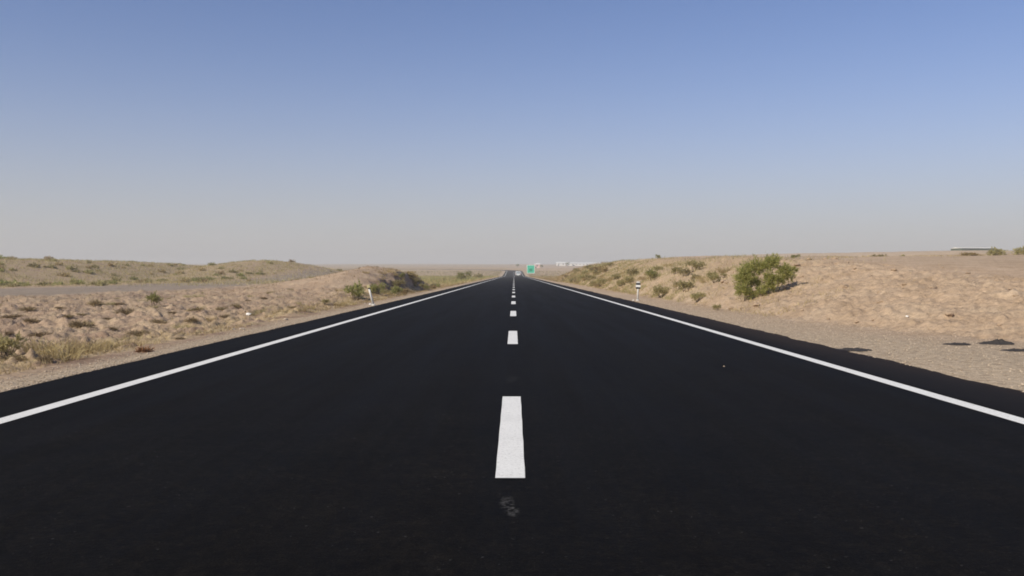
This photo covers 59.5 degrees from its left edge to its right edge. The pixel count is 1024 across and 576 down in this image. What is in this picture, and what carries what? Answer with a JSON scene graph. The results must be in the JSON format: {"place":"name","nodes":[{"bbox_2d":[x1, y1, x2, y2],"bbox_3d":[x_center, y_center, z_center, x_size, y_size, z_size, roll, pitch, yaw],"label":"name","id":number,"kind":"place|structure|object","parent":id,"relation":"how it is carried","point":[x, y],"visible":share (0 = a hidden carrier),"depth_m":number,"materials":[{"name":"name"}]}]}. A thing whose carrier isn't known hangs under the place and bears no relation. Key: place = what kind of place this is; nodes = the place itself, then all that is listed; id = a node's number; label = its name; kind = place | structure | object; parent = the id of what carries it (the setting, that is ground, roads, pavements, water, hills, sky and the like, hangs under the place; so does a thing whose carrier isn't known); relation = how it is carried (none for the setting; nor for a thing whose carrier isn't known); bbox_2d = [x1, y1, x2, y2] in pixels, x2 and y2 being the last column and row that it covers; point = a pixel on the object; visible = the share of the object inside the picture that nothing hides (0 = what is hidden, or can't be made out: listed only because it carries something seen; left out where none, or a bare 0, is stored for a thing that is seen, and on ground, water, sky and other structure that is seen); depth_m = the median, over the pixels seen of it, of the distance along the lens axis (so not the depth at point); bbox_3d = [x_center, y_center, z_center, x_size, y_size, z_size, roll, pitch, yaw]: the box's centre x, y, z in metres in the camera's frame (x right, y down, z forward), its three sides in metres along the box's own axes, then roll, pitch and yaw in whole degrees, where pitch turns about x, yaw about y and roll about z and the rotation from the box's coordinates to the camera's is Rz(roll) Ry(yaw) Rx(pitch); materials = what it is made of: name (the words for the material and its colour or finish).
{"place":"outdoors","nodes":[
{"label":"outdoors","id":0,"kind":"place"},
{"bbox_2d":[68,265,498,285],"bbox_3d":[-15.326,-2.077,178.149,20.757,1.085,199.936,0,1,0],"label":"dry grass","id":1,"kind":"structure","parent":0,"point":[437,277],"depth_m":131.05,"materials":[{"name":"beige plant"}]},
{"bbox_2d":[0,269,1023,575],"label":"road","id":2,"kind":"structure","parent":0,"point":[654,445],"depth_m":5.24,"materials":[{"name":"black asphalt"}]},
{"bbox_2d":[0,270,506,423],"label":"edge line","id":3,"kind":"object","parent":2,"relation":"on","point":[55,405],"visible":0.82,"depth_m":9.19,"materials":[{"name":"paint"}]},
{"bbox_2d":[495,280,524,477],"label":"line","id":4,"kind":"object","parent":2,"relation":"on","point":[510,458],"visible":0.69,"depth_m":5.79,"materials":[{"name":"paint"}]},
{"bbox_2d":[469,269,1023,423],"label":"edge line","id":5,"kind":"object","parent":2,"relation":"on","point":[966,404],"visible":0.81,"depth_m":9.11,"materials":[{"name":"paint"}]},
{"bbox_2d":[0,250,1023,391],"bbox_3d":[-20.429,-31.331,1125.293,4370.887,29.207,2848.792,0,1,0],"label":"ground","id":6,"kind":"structure","parent":0,"point":[982,304],"depth_m":23.88,"materials":[{"name":"beige sand"}]},
{"bbox_2d":[0,313,24,318],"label":"thorn clump","id":7,"kind":"object","parent":6,"relation":"on","point":[12,316],"visible":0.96,"depth_m":22.02,"materials":[{"name":"brown plant"}]},
{"bbox_2d":[0,331,28,357],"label":"desert shrub","id":8,"kind":"object","parent":6,"relation":"on","point":[6,343],"visible":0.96,"depth_m":12.31,"materials":[{"name":"green plant"}]},
{"bbox_2d":[4,354,28,360],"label":"thorn clump","id":9,"kind":"object","parent":6,"relation":"on","point":[22,357],"visible":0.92,"depth_m":11.75,"materials":[{"name":"beige plant"}]},
{"bbox_2d":[16,306,37,310],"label":"thorn clump","id":10,"kind":"object","parent":6,"relation":"on","point":[27,308],"visible":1,"depth_m":25.34,"materials":[{"name":"brown plant"}]},
{"bbox_2d":[22,317,40,322],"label":"thorn clump","id":11,"kind":"object","parent":6,"relation":"on","point":[30,320],"visible":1,"depth_m":21.03,"materials":[{"name":"brown plant"}]},
{"bbox_2d":[28,262,40,267],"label":"scrub bush","id":12,"kind":"object","parent":6,"relation":"on","point":[35,265],"visible":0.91,"depth_m":105.93,"materials":[{"name":"green plant"}]},
{"bbox_2d":[27,331,53,336],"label":"thorn clump","id":13,"kind":"object","parent":6,"relation":"on","point":[39,333],"visible":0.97,"depth_m":16.56,"materials":[{"name":"brown plant"}]},
{"bbox_2d":[15,334,69,354],"bbox_3d":[-6.538,0.779,12.440,0.755,0.269,0.649,6,6,-16],"label":"grass tuft","id":14,"kind":"object","parent":6,"relation":"on","point":[33,347],"visible":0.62,"depth_m":12.43,"materials":[{"name":"plant"}]},
{"bbox_2d":[35,280,50,285],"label":"scrub bush","id":15,"kind":"object","parent":6,"relation":"on","point":[43,283],"visible":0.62,"depth_m":76.93,"materials":[{"name":"green plant"}]},
{"bbox_2d":[36,355,54,361],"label":"thorn clump","id":16,"kind":"object","parent":6,"relation":"on","point":[51,358],"visible":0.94,"depth_m":11.09,"materials":[{"name":"plant"}]},
{"bbox_2d":[47,263,56,268],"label":"scrub bush","id":17,"kind":"object","parent":6,"relation":"on","point":[51,266],"visible":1,"depth_m":107.75,"materials":[{"name":"green plant"}]},
{"bbox_2d":[30,335,83,350],"bbox_3d":[-6.561,0.819,12.970,0.769,0.259,0.714,2,6,15],"label":"grass tuft","id":18,"kind":"object","parent":6,"relation":"on","point":[72,342],"visible":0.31,"depth_m":13.05,"materials":[{"name":"plant"}]},
{"bbox_2d":[34,340,90,361],"bbox_3d":[-5.796,0.797,11.542,0.743,0.264,0.639,0,7,-14],"label":"grass tuft","id":19,"kind":"object","parent":6,"relation":"on","point":[66,354],"visible":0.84,"depth_m":11.57,"materials":[{"name":"plant"}]},
{"bbox_2d":[59,272,71,276],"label":"scrub bush","id":20,"kind":"object","parent":6,"relation":"on","point":[68,274],"visible":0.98,"depth_m":101.73,"materials":[{"name":"plant"}]},
{"bbox_2d":[65,265,78,269],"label":"scrub bush","id":21,"kind":"object","parent":6,"relation":"on","point":[72,267],"visible":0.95,"depth_m":109.81,"materials":[{"name":"green plant"}]},
{"bbox_2d":[61,336,96,346],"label":"grass tuft","id":22,"kind":"object","parent":6,"relation":"on","point":[89,342],"visible":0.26,"depth_m":13.95,"materials":[{"name":"plant"}]},
{"bbox_2d":[66,319,96,327],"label":"thorn clump","id":23,"kind":"object","parent":6,"relation":"on","point":[75,324],"visible":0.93,"depth_m":19.55,"materials":[{"name":"brown plant"}]},
{"bbox_2d":[64,338,106,354],"bbox_3d":[-6.119,0.833,12.854,0.665,0.268,0.754,-3,-2,37],"label":"grass tuft","id":24,"kind":"object","parent":6,"relation":"on","point":[88,350],"visible":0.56,"depth_m":12.82,"materials":[{"name":"plant"}]},
{"bbox_2d":[82,269,95,273],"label":"scrub bush","id":25,"kind":"object","parent":6,"relation":"on","point":[89,271],"visible":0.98,"depth_m":109.42,"materials":[{"name":"green plant"}]},
{"bbox_2d":[86,299,104,305],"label":"thorn clump","id":26,"kind":"object","parent":6,"relation":"on","point":[94,302],"visible":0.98,"depth_m":29.94,"materials":[{"name":"brown plant"}]},
{"bbox_2d":[77,337,116,351],"bbox_3d":[-6.173,0.840,13.258,0.716,0.255,0.615,-9,3,-43],"label":"grass tuft","id":27,"kind":"object","parent":6,"relation":"on","point":[107,346],"visible":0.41,"depth_m":13.25,"materials":[{"name":"plant"}]},
{"bbox_2d":[94,279,108,285],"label":"scrub bush","id":28,"kind":"object","parent":6,"relation":"on","point":[100,283],"visible":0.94,"depth_m":79.27,"materials":[{"name":"green plant"}]},
{"bbox_2d":[99,336,130,347],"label":"grass tuft","id":29,"kind":"object","parent":6,"relation":"on","point":[113,341],"visible":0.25,"depth_m":13.98,"materials":[{"name":"plant"}]},
{"bbox_2d":[109,275,121,280],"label":"scrub bush","id":30,"kind":"object","parent":6,"relation":"on","point":[115,278],"visible":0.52,"depth_m":102.55,"materials":[{"name":"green plant"}]},
{"bbox_2d":[113,308,140,314],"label":"thorn clump","id":31,"kind":"object","parent":6,"relation":"on","point":[126,311],"visible":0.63,"depth_m":24.77,"materials":[{"name":"brown plant"}]},
{"bbox_2d":[112,333,146,347],"bbox_3d":[-5.916,0.833,13.692,0.697,0.245,0.692,-7,1,-31],"label":"grass tuft","id":32,"kind":"object","parent":6,"relation":"on","point":[130,342],"visible":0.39,"depth_m":13.66,"materials":[{"name":"plant"}]},
{"bbox_2d":[123,329,149,336],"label":"thorn clump","id":33,"kind":"object","parent":6,"relation":"on","point":[139,333],"visible":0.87,"depth_m":16.92,"materials":[{"name":"brown plant"}]},
{"bbox_2d":[135,344,155,352],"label":"thorn clump","id":34,"kind":"object","parent":6,"relation":"on","point":[143,349],"visible":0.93,"depth_m":12.36,"materials":[{"name":"brown plant"}]},
{"bbox_2d":[145,290,162,305],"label":"desert shrub","id":35,"kind":"object","parent":6,"relation":"on","point":[153,297],"visible":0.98,"depth_m":31.40,"materials":[{"name":"green plant"}]},
{"bbox_2d":[150,318,167,322],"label":"thorn clump","id":36,"kind":"object","parent":6,"relation":"on","point":[161,320],"visible":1,"depth_m":20.87,"materials":[{"name":"brown plant"}]},
{"bbox_2d":[172,322,193,327],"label":"grass tuft","id":37,"kind":"object","parent":6,"relation":"on","point":[181,326],"visible":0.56,"depth_m":19.46,"materials":[{"name":"beige plant"}]},
{"bbox_2d":[179,277,189,282],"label":"scrub bush","id":38,"kind":"object","parent":6,"relation":"on","point":[187,280],"visible":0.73,"depth_m":105.95,"materials":[{"name":"plant"}]},
{"bbox_2d":[183,316,199,322],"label":"thorn clump","id":39,"kind":"object","parent":6,"relation":"on","point":[192,319],"visible":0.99,"depth_m":19.88,"materials":[{"name":"brown plant"}]},
{"bbox_2d":[186,307,206,310],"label":"thorn clump","id":40,"kind":"object","parent":6,"relation":"on","point":[195,309],"visible":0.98,"depth_m":25.39,"materials":[{"name":"brown plant"}]},
{"bbox_2d":[0,266,411,360],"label":"dry grass","id":41,"kind":"structure","parent":6,"relation":"on","point":[175,300],"depth_m":36.16,"materials":[{"name":"beige plant"}]},
{"bbox_2d":[215,305,228,309],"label":"thorn clump","id":42,"kind":"object","parent":6,"relation":"on","point":[219,308],"visible":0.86,"depth_m":26.34,"materials":[{"name":"brown plant"}]},
{"bbox_2d":[0,257,451,287],"bbox_3d":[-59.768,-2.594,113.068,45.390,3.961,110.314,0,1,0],"label":"dry grass","id":43,"kind":"structure","parent":6,"relation":"on","point":[52,283],"depth_m":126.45,"materials":[{"name":"beige plant"}]},
{"bbox_2d":[0,268,463,374],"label":"dry grass","id":44,"kind":"structure","parent":6,"relation":"on","point":[236,324],"depth_m":18.07,"materials":[{"name":"plant"}]},
{"bbox_2d":[270,308,290,313],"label":"grass tuft","id":45,"kind":"object","parent":6,"relation":"on","point":[280,310],"visible":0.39,"depth_m":24.23,"materials":[{"name":"plant"}]},
{"bbox_2d":[300,301,317,309],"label":"grass tuft","id":46,"kind":"object","parent":6,"relation":"on","point":[313,307],"visible":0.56,"depth_m":26.03,"materials":[{"name":"plant"}]},
{"bbox_2d":[321,299,330,304],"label":"desert shrub","id":47,"kind":"object","parent":6,"relation":"on","point":[325,301],"visible":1,"depth_m":28.78,"materials":[{"name":"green plant"}]},
{"bbox_2d":[341,301,356,305],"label":"grass tuft","id":48,"kind":"object","parent":6,"relation":"on","point":[354,303],"visible":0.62,"depth_m":30.89,"materials":[{"name":"plant"}]},
{"bbox_2d":[343,279,368,300],"bbox_3d":[-6.546,0.075,37.640,1.066,0.980,1.031,0,1,17],"label":"desert shrub","id":49,"kind":"object","parent":6,"relation":"on","point":[358,288],"visible":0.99,"depth_m":37.59,"materials":[{"name":"green plant"}]},
{"bbox_2d":[367,285,375,305],"bbox_3d":[-4.778,0.271,30.367,0.145,0.770,0.145,-15,1,0],"label":"delineator post","id":50,"kind":"object","parent":6,"relation":"on","point":[372,301],"visible":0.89,"depth_m":30.34,"materials":[{"name":"white plastic"}]},
{"bbox_2d":[370,282,387,293],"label":"desert shrub","id":51,"kind":"object","parent":6,"relation":"on","point":[373,287],"visible":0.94,"depth_m":41.37,"materials":[{"name":"green plant"}]},
{"bbox_2d":[391,285,403,293],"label":"desert shrub","id":52,"kind":"object","parent":6,"relation":"on","point":[395,289],"visible":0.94,"depth_m":44.33,"materials":[{"name":"green plant"}]},
{"bbox_2d":[391,279,405,287],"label":"desert shrub","id":53,"kind":"object","parent":6,"relation":"on","point":[398,282],"visible":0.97,"depth_m":49.05,"materials":[{"name":"green plant"}]},
{"bbox_2d":[400,288,410,293],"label":"desert shrub","id":54,"kind":"object","parent":6,"relation":"on","point":[404,291],"visible":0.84,"depth_m":47.33,"materials":[{"name":"plant"}]},
{"bbox_2d":[406,271,418,279],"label":"desert shrub","id":55,"kind":"object","parent":6,"relation":"on","point":[411,275],"visible":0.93,"depth_m":56.37,"materials":[{"name":"plant"}]},
{"bbox_2d":[413,277,421,284],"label":"desert shrub","id":56,"kind":"object","parent":6,"relation":"on","point":[416,280],"visible":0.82,"depth_m":57.41,"materials":[{"name":"green plant"}]},
{"bbox_2d":[456,271,472,279],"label":"desert shrub","id":57,"kind":"object","parent":6,"relation":"on","point":[461,275],"visible":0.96,"depth_m":145.55,"materials":[{"name":"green plant"}]},
{"bbox_2d":[402,270,569,275],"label":"dry grass","id":58,"kind":"structure","parent":6,"relation":"on","point":[493,273],"depth_m":421.79,"materials":[{"name":"beige plant"}]},
{"bbox_2d":[527,265,534,276],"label":"road sign","id":59,"kind":"object","parent":6,"relation":"on","point":[530,268],"visible":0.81,"depth_m":329.76,"materials":[{"name":"metal"}]},
{"bbox_2d":[556,262,565,265],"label":"white house","id":60,"kind":"structure","parent":6,"relation":"on","point":[560,263],"depth_m":1135.05,"materials":[{"name":"white paint"}]},
{"bbox_2d":[529,262,605,281],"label":"dry grass","id":61,"kind":"structure","parent":6,"relation":"on","point":[553,278],"depth_m":132.28,"materials":[{"name":"plant"}]},
{"bbox_2d":[567,263,599,265],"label":"long shed","id":62,"kind":"structure","parent":6,"relation":"on","point":[575,264],"depth_m":1143.96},
{"bbox_2d":[595,277,606,285],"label":"desert shrub","id":63,"kind":"object","parent":6,"relation":"on","point":[599,282],"visible":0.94,"depth_m":65.59,"materials":[{"name":"green plant"}]},
{"bbox_2d":[598,266,607,272],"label":"desert shrub","id":64,"kind":"object","parent":6,"relation":"on","point":[603,269],"visible":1,"depth_m":80.20,"materials":[{"name":"plant"}]},
{"bbox_2d":[610,274,621,279],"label":"desert shrub","id":65,"kind":"object","parent":6,"relation":"on","point":[615,276],"visible":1,"depth_m":63.38,"materials":[{"name":"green plant"}]},
{"bbox_2d":[616,279,624,284],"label":"desert shrub","id":66,"kind":"object","parent":6,"relation":"on","point":[621,282],"visible":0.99,"depth_m":55.52,"materials":[{"name":"green plant"}]},
{"bbox_2d":[624,276,634,282],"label":"desert shrub","id":67,"kind":"object","parent":6,"relation":"on","point":[628,279],"visible":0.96,"depth_m":55.20,"materials":[{"name":"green plant"}]},
{"bbox_2d":[626,267,638,274],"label":"desert shrub","id":68,"kind":"object","parent":6,"relation":"on","point":[633,271],"visible":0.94,"depth_m":60.48,"materials":[{"name":"green plant"}]},
{"bbox_2d":[636,281,640,300],"bbox_3d":[5.013,0.149,35.669,0.180,0.820,0.145,2,1,0],"label":"delineator post","id":69,"kind":"object","parent":6,"relation":"on","point":[638,285],"visible":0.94,"depth_m":35.63,"materials":[{"name":"white plastic"}]},
{"bbox_2d":[645,266,661,279],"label":"desert shrub","id":70,"kind":"object","parent":6,"relation":"on","point":[649,272],"visible":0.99,"depth_m":48.08,"materials":[{"name":"green plant"}]},
{"bbox_2d":[653,265,663,270],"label":"desert shrub","id":71,"kind":"object","parent":6,"relation":"on","point":[657,267],"visible":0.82,"depth_m":55.59,"materials":[{"name":"green plant"}]},
{"bbox_2d":[651,284,670,297],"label":"desert shrub","id":72,"kind":"object","parent":6,"relation":"on","point":[656,290],"visible":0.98,"depth_m":37.98,"materials":[{"name":"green plant"}]},
{"bbox_2d":[670,267,681,273],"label":"desert shrub","id":73,"kind":"object","parent":6,"relation":"on","point":[674,270],"visible":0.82,"depth_m":45.29,"materials":[{"name":"green plant"}]},
{"bbox_2d":[678,268,690,276],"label":"desert shrub","id":74,"kind":"object","parent":6,"relation":"on","point":[683,272],"visible":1,"depth_m":42.06,"materials":[{"name":"green plant"}]},
{"bbox_2d":[677,279,694,291],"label":"desert shrub","id":75,"kind":"object","parent":6,"relation":"on","point":[685,285],"visible":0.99,"depth_m":35.40,"materials":[{"name":"green plant"}]},
{"bbox_2d":[684,260,706,271],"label":"desert shrub","id":76,"kind":"object","parent":6,"relation":"on","point":[695,264],"visible":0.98,"depth_m":42.70,"materials":[{"name":"green plant"}]},
{"bbox_2d":[689,292,705,301],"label":"desert shrub","id":77,"kind":"object","parent":6,"relation":"on","point":[697,295],"visible":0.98,"depth_m":30.76,"materials":[{"name":"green plant"}]},
{"bbox_2d":[699,277,709,282],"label":"grass tuft","id":78,"kind":"object","parent":6,"relation":"on","point":[702,281],"visible":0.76,"depth_m":35.74,"materials":[{"name":"plant"}]},
{"bbox_2d":[706,270,716,277],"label":"desert shrub","id":79,"kind":"object","parent":6,"relation":"on","point":[710,273],"visible":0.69,"depth_m":36.68,"materials":[{"name":"beige plant"}]},
{"bbox_2d":[707,273,720,282],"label":"desert shrub","id":80,"kind":"object","parent":6,"relation":"on","point":[714,276],"visible":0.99,"depth_m":34.32,"materials":[{"name":"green plant"}]},
{"bbox_2d":[711,304,721,309],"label":"desert shrub","id":81,"kind":"object","parent":6,"relation":"on","point":[715,306],"visible":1,"depth_m":25.93,"materials":[{"name":"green plant"}]},
{"bbox_2d":[716,265,735,272],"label":"grass tuft","id":82,"kind":"object","parent":6,"relation":"on","point":[724,269],"visible":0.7,"depth_m":36.81,"materials":[{"name":"plant"}]},
{"bbox_2d":[562,254,966,315],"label":"dry grass","id":83,"kind":"structure","parent":6,"relation":"on","point":[623,267],"depth_m":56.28,"materials":[{"name":"beige plant"}]},
{"bbox_2d":[731,251,800,300],"bbox_3d":[7.669,-0.286,27.028,2.161,1.655,1.104,0,1,0],"label":"desert shrub","id":84,"kind":"object","parent":6,"relation":"on","point":[748,277],"visible":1,"depth_m":26.91,"materials":[{"name":"green plant"}]},
{"bbox_2d":[838,348,871,350],"bbox_3d":[4.816,0.858,12.642,0.541,0.031,0.437,-1,1,-32],"label":"asphalt lump","id":85,"kind":"object","parent":6,"relation":"on","point":[855,349],"visible":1,"depth_m":12.54,"materials":[{"name":"black asphalt"}]},
{"bbox_2d":[944,342,970,344],"bbox_3d":[6.703,0.832,13.510,0.438,0.029,0.337,0,1,6],"label":"asphalt lump","id":86,"kind":"object","parent":6,"relation":"on","point":[955,343],"visible":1,"depth_m":13.42,"materials":[{"name":"black asphalt"}]},
{"bbox_2d":[956,252,982,255],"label":"desert shrub","id":87,"kind":"object","parent":6,"relation":"on","point":[969,254],"visible":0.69,"depth_m":66.62,"materials":[{"name":"plant"}]},
{"bbox_2d":[951,247,993,250],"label":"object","id":88,"kind":"structure","parent":6,"relation":"on","point":[968,248],"depth_m":400.83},
{"bbox_2d":[979,339,1014,344],"bbox_3d":[7.360,0.808,13.613,0.586,0.079,0.457,0,1,1],"label":"asphalt lump","id":89,"kind":"object","parent":6,"relation":"on","point":[999,342],"visible":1,"depth_m":13.52,"materials":[{"name":"black asphalt"}]},
{"bbox_2d":[986,247,1007,255],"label":"desert shrub","id":90,"kind":"object","parent":6,"relation":"on","point":[997,251],"visible":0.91,"depth_m":65.68,"materials":[{"name":"green plant"}]},
{"bbox_2d":[1000,348,1023,350],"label":"asphalt lump","id":91,"kind":"object","parent":6,"relation":"on","point":[1013,349],"visible":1,"depth_m":12.32,"materials":[{"name":"black asphalt"}]},
{"bbox_2d":[1011,246,1023,254],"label":"desert shrub","id":92,"kind":"object","parent":6,"relation":"on","point":[1019,251],"visible":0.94,"depth_m":65.83,"materials":[{"name":"green plant"}]},
{"bbox_2d":[0,299,1023,391],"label":"loose gravel","id":93,"kind":"structure","parent":0,"point":[45,372],"depth_m":13.46,"materials":[{"name":"beige gravel"}]},
{"bbox_2d":[0,0,1023,263],"label":"sky","id":94,"kind":"structure","parent":0,"point":[172,131],"materials":[{"name":"blue"}]},
{"bbox_2d":[811,252,1021,257],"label":"dry grass","id":95,"kind":"structure","parent":0,"point":[908,255],"depth_m":69.57,"materials":[{"name":"plant"}]}
]}

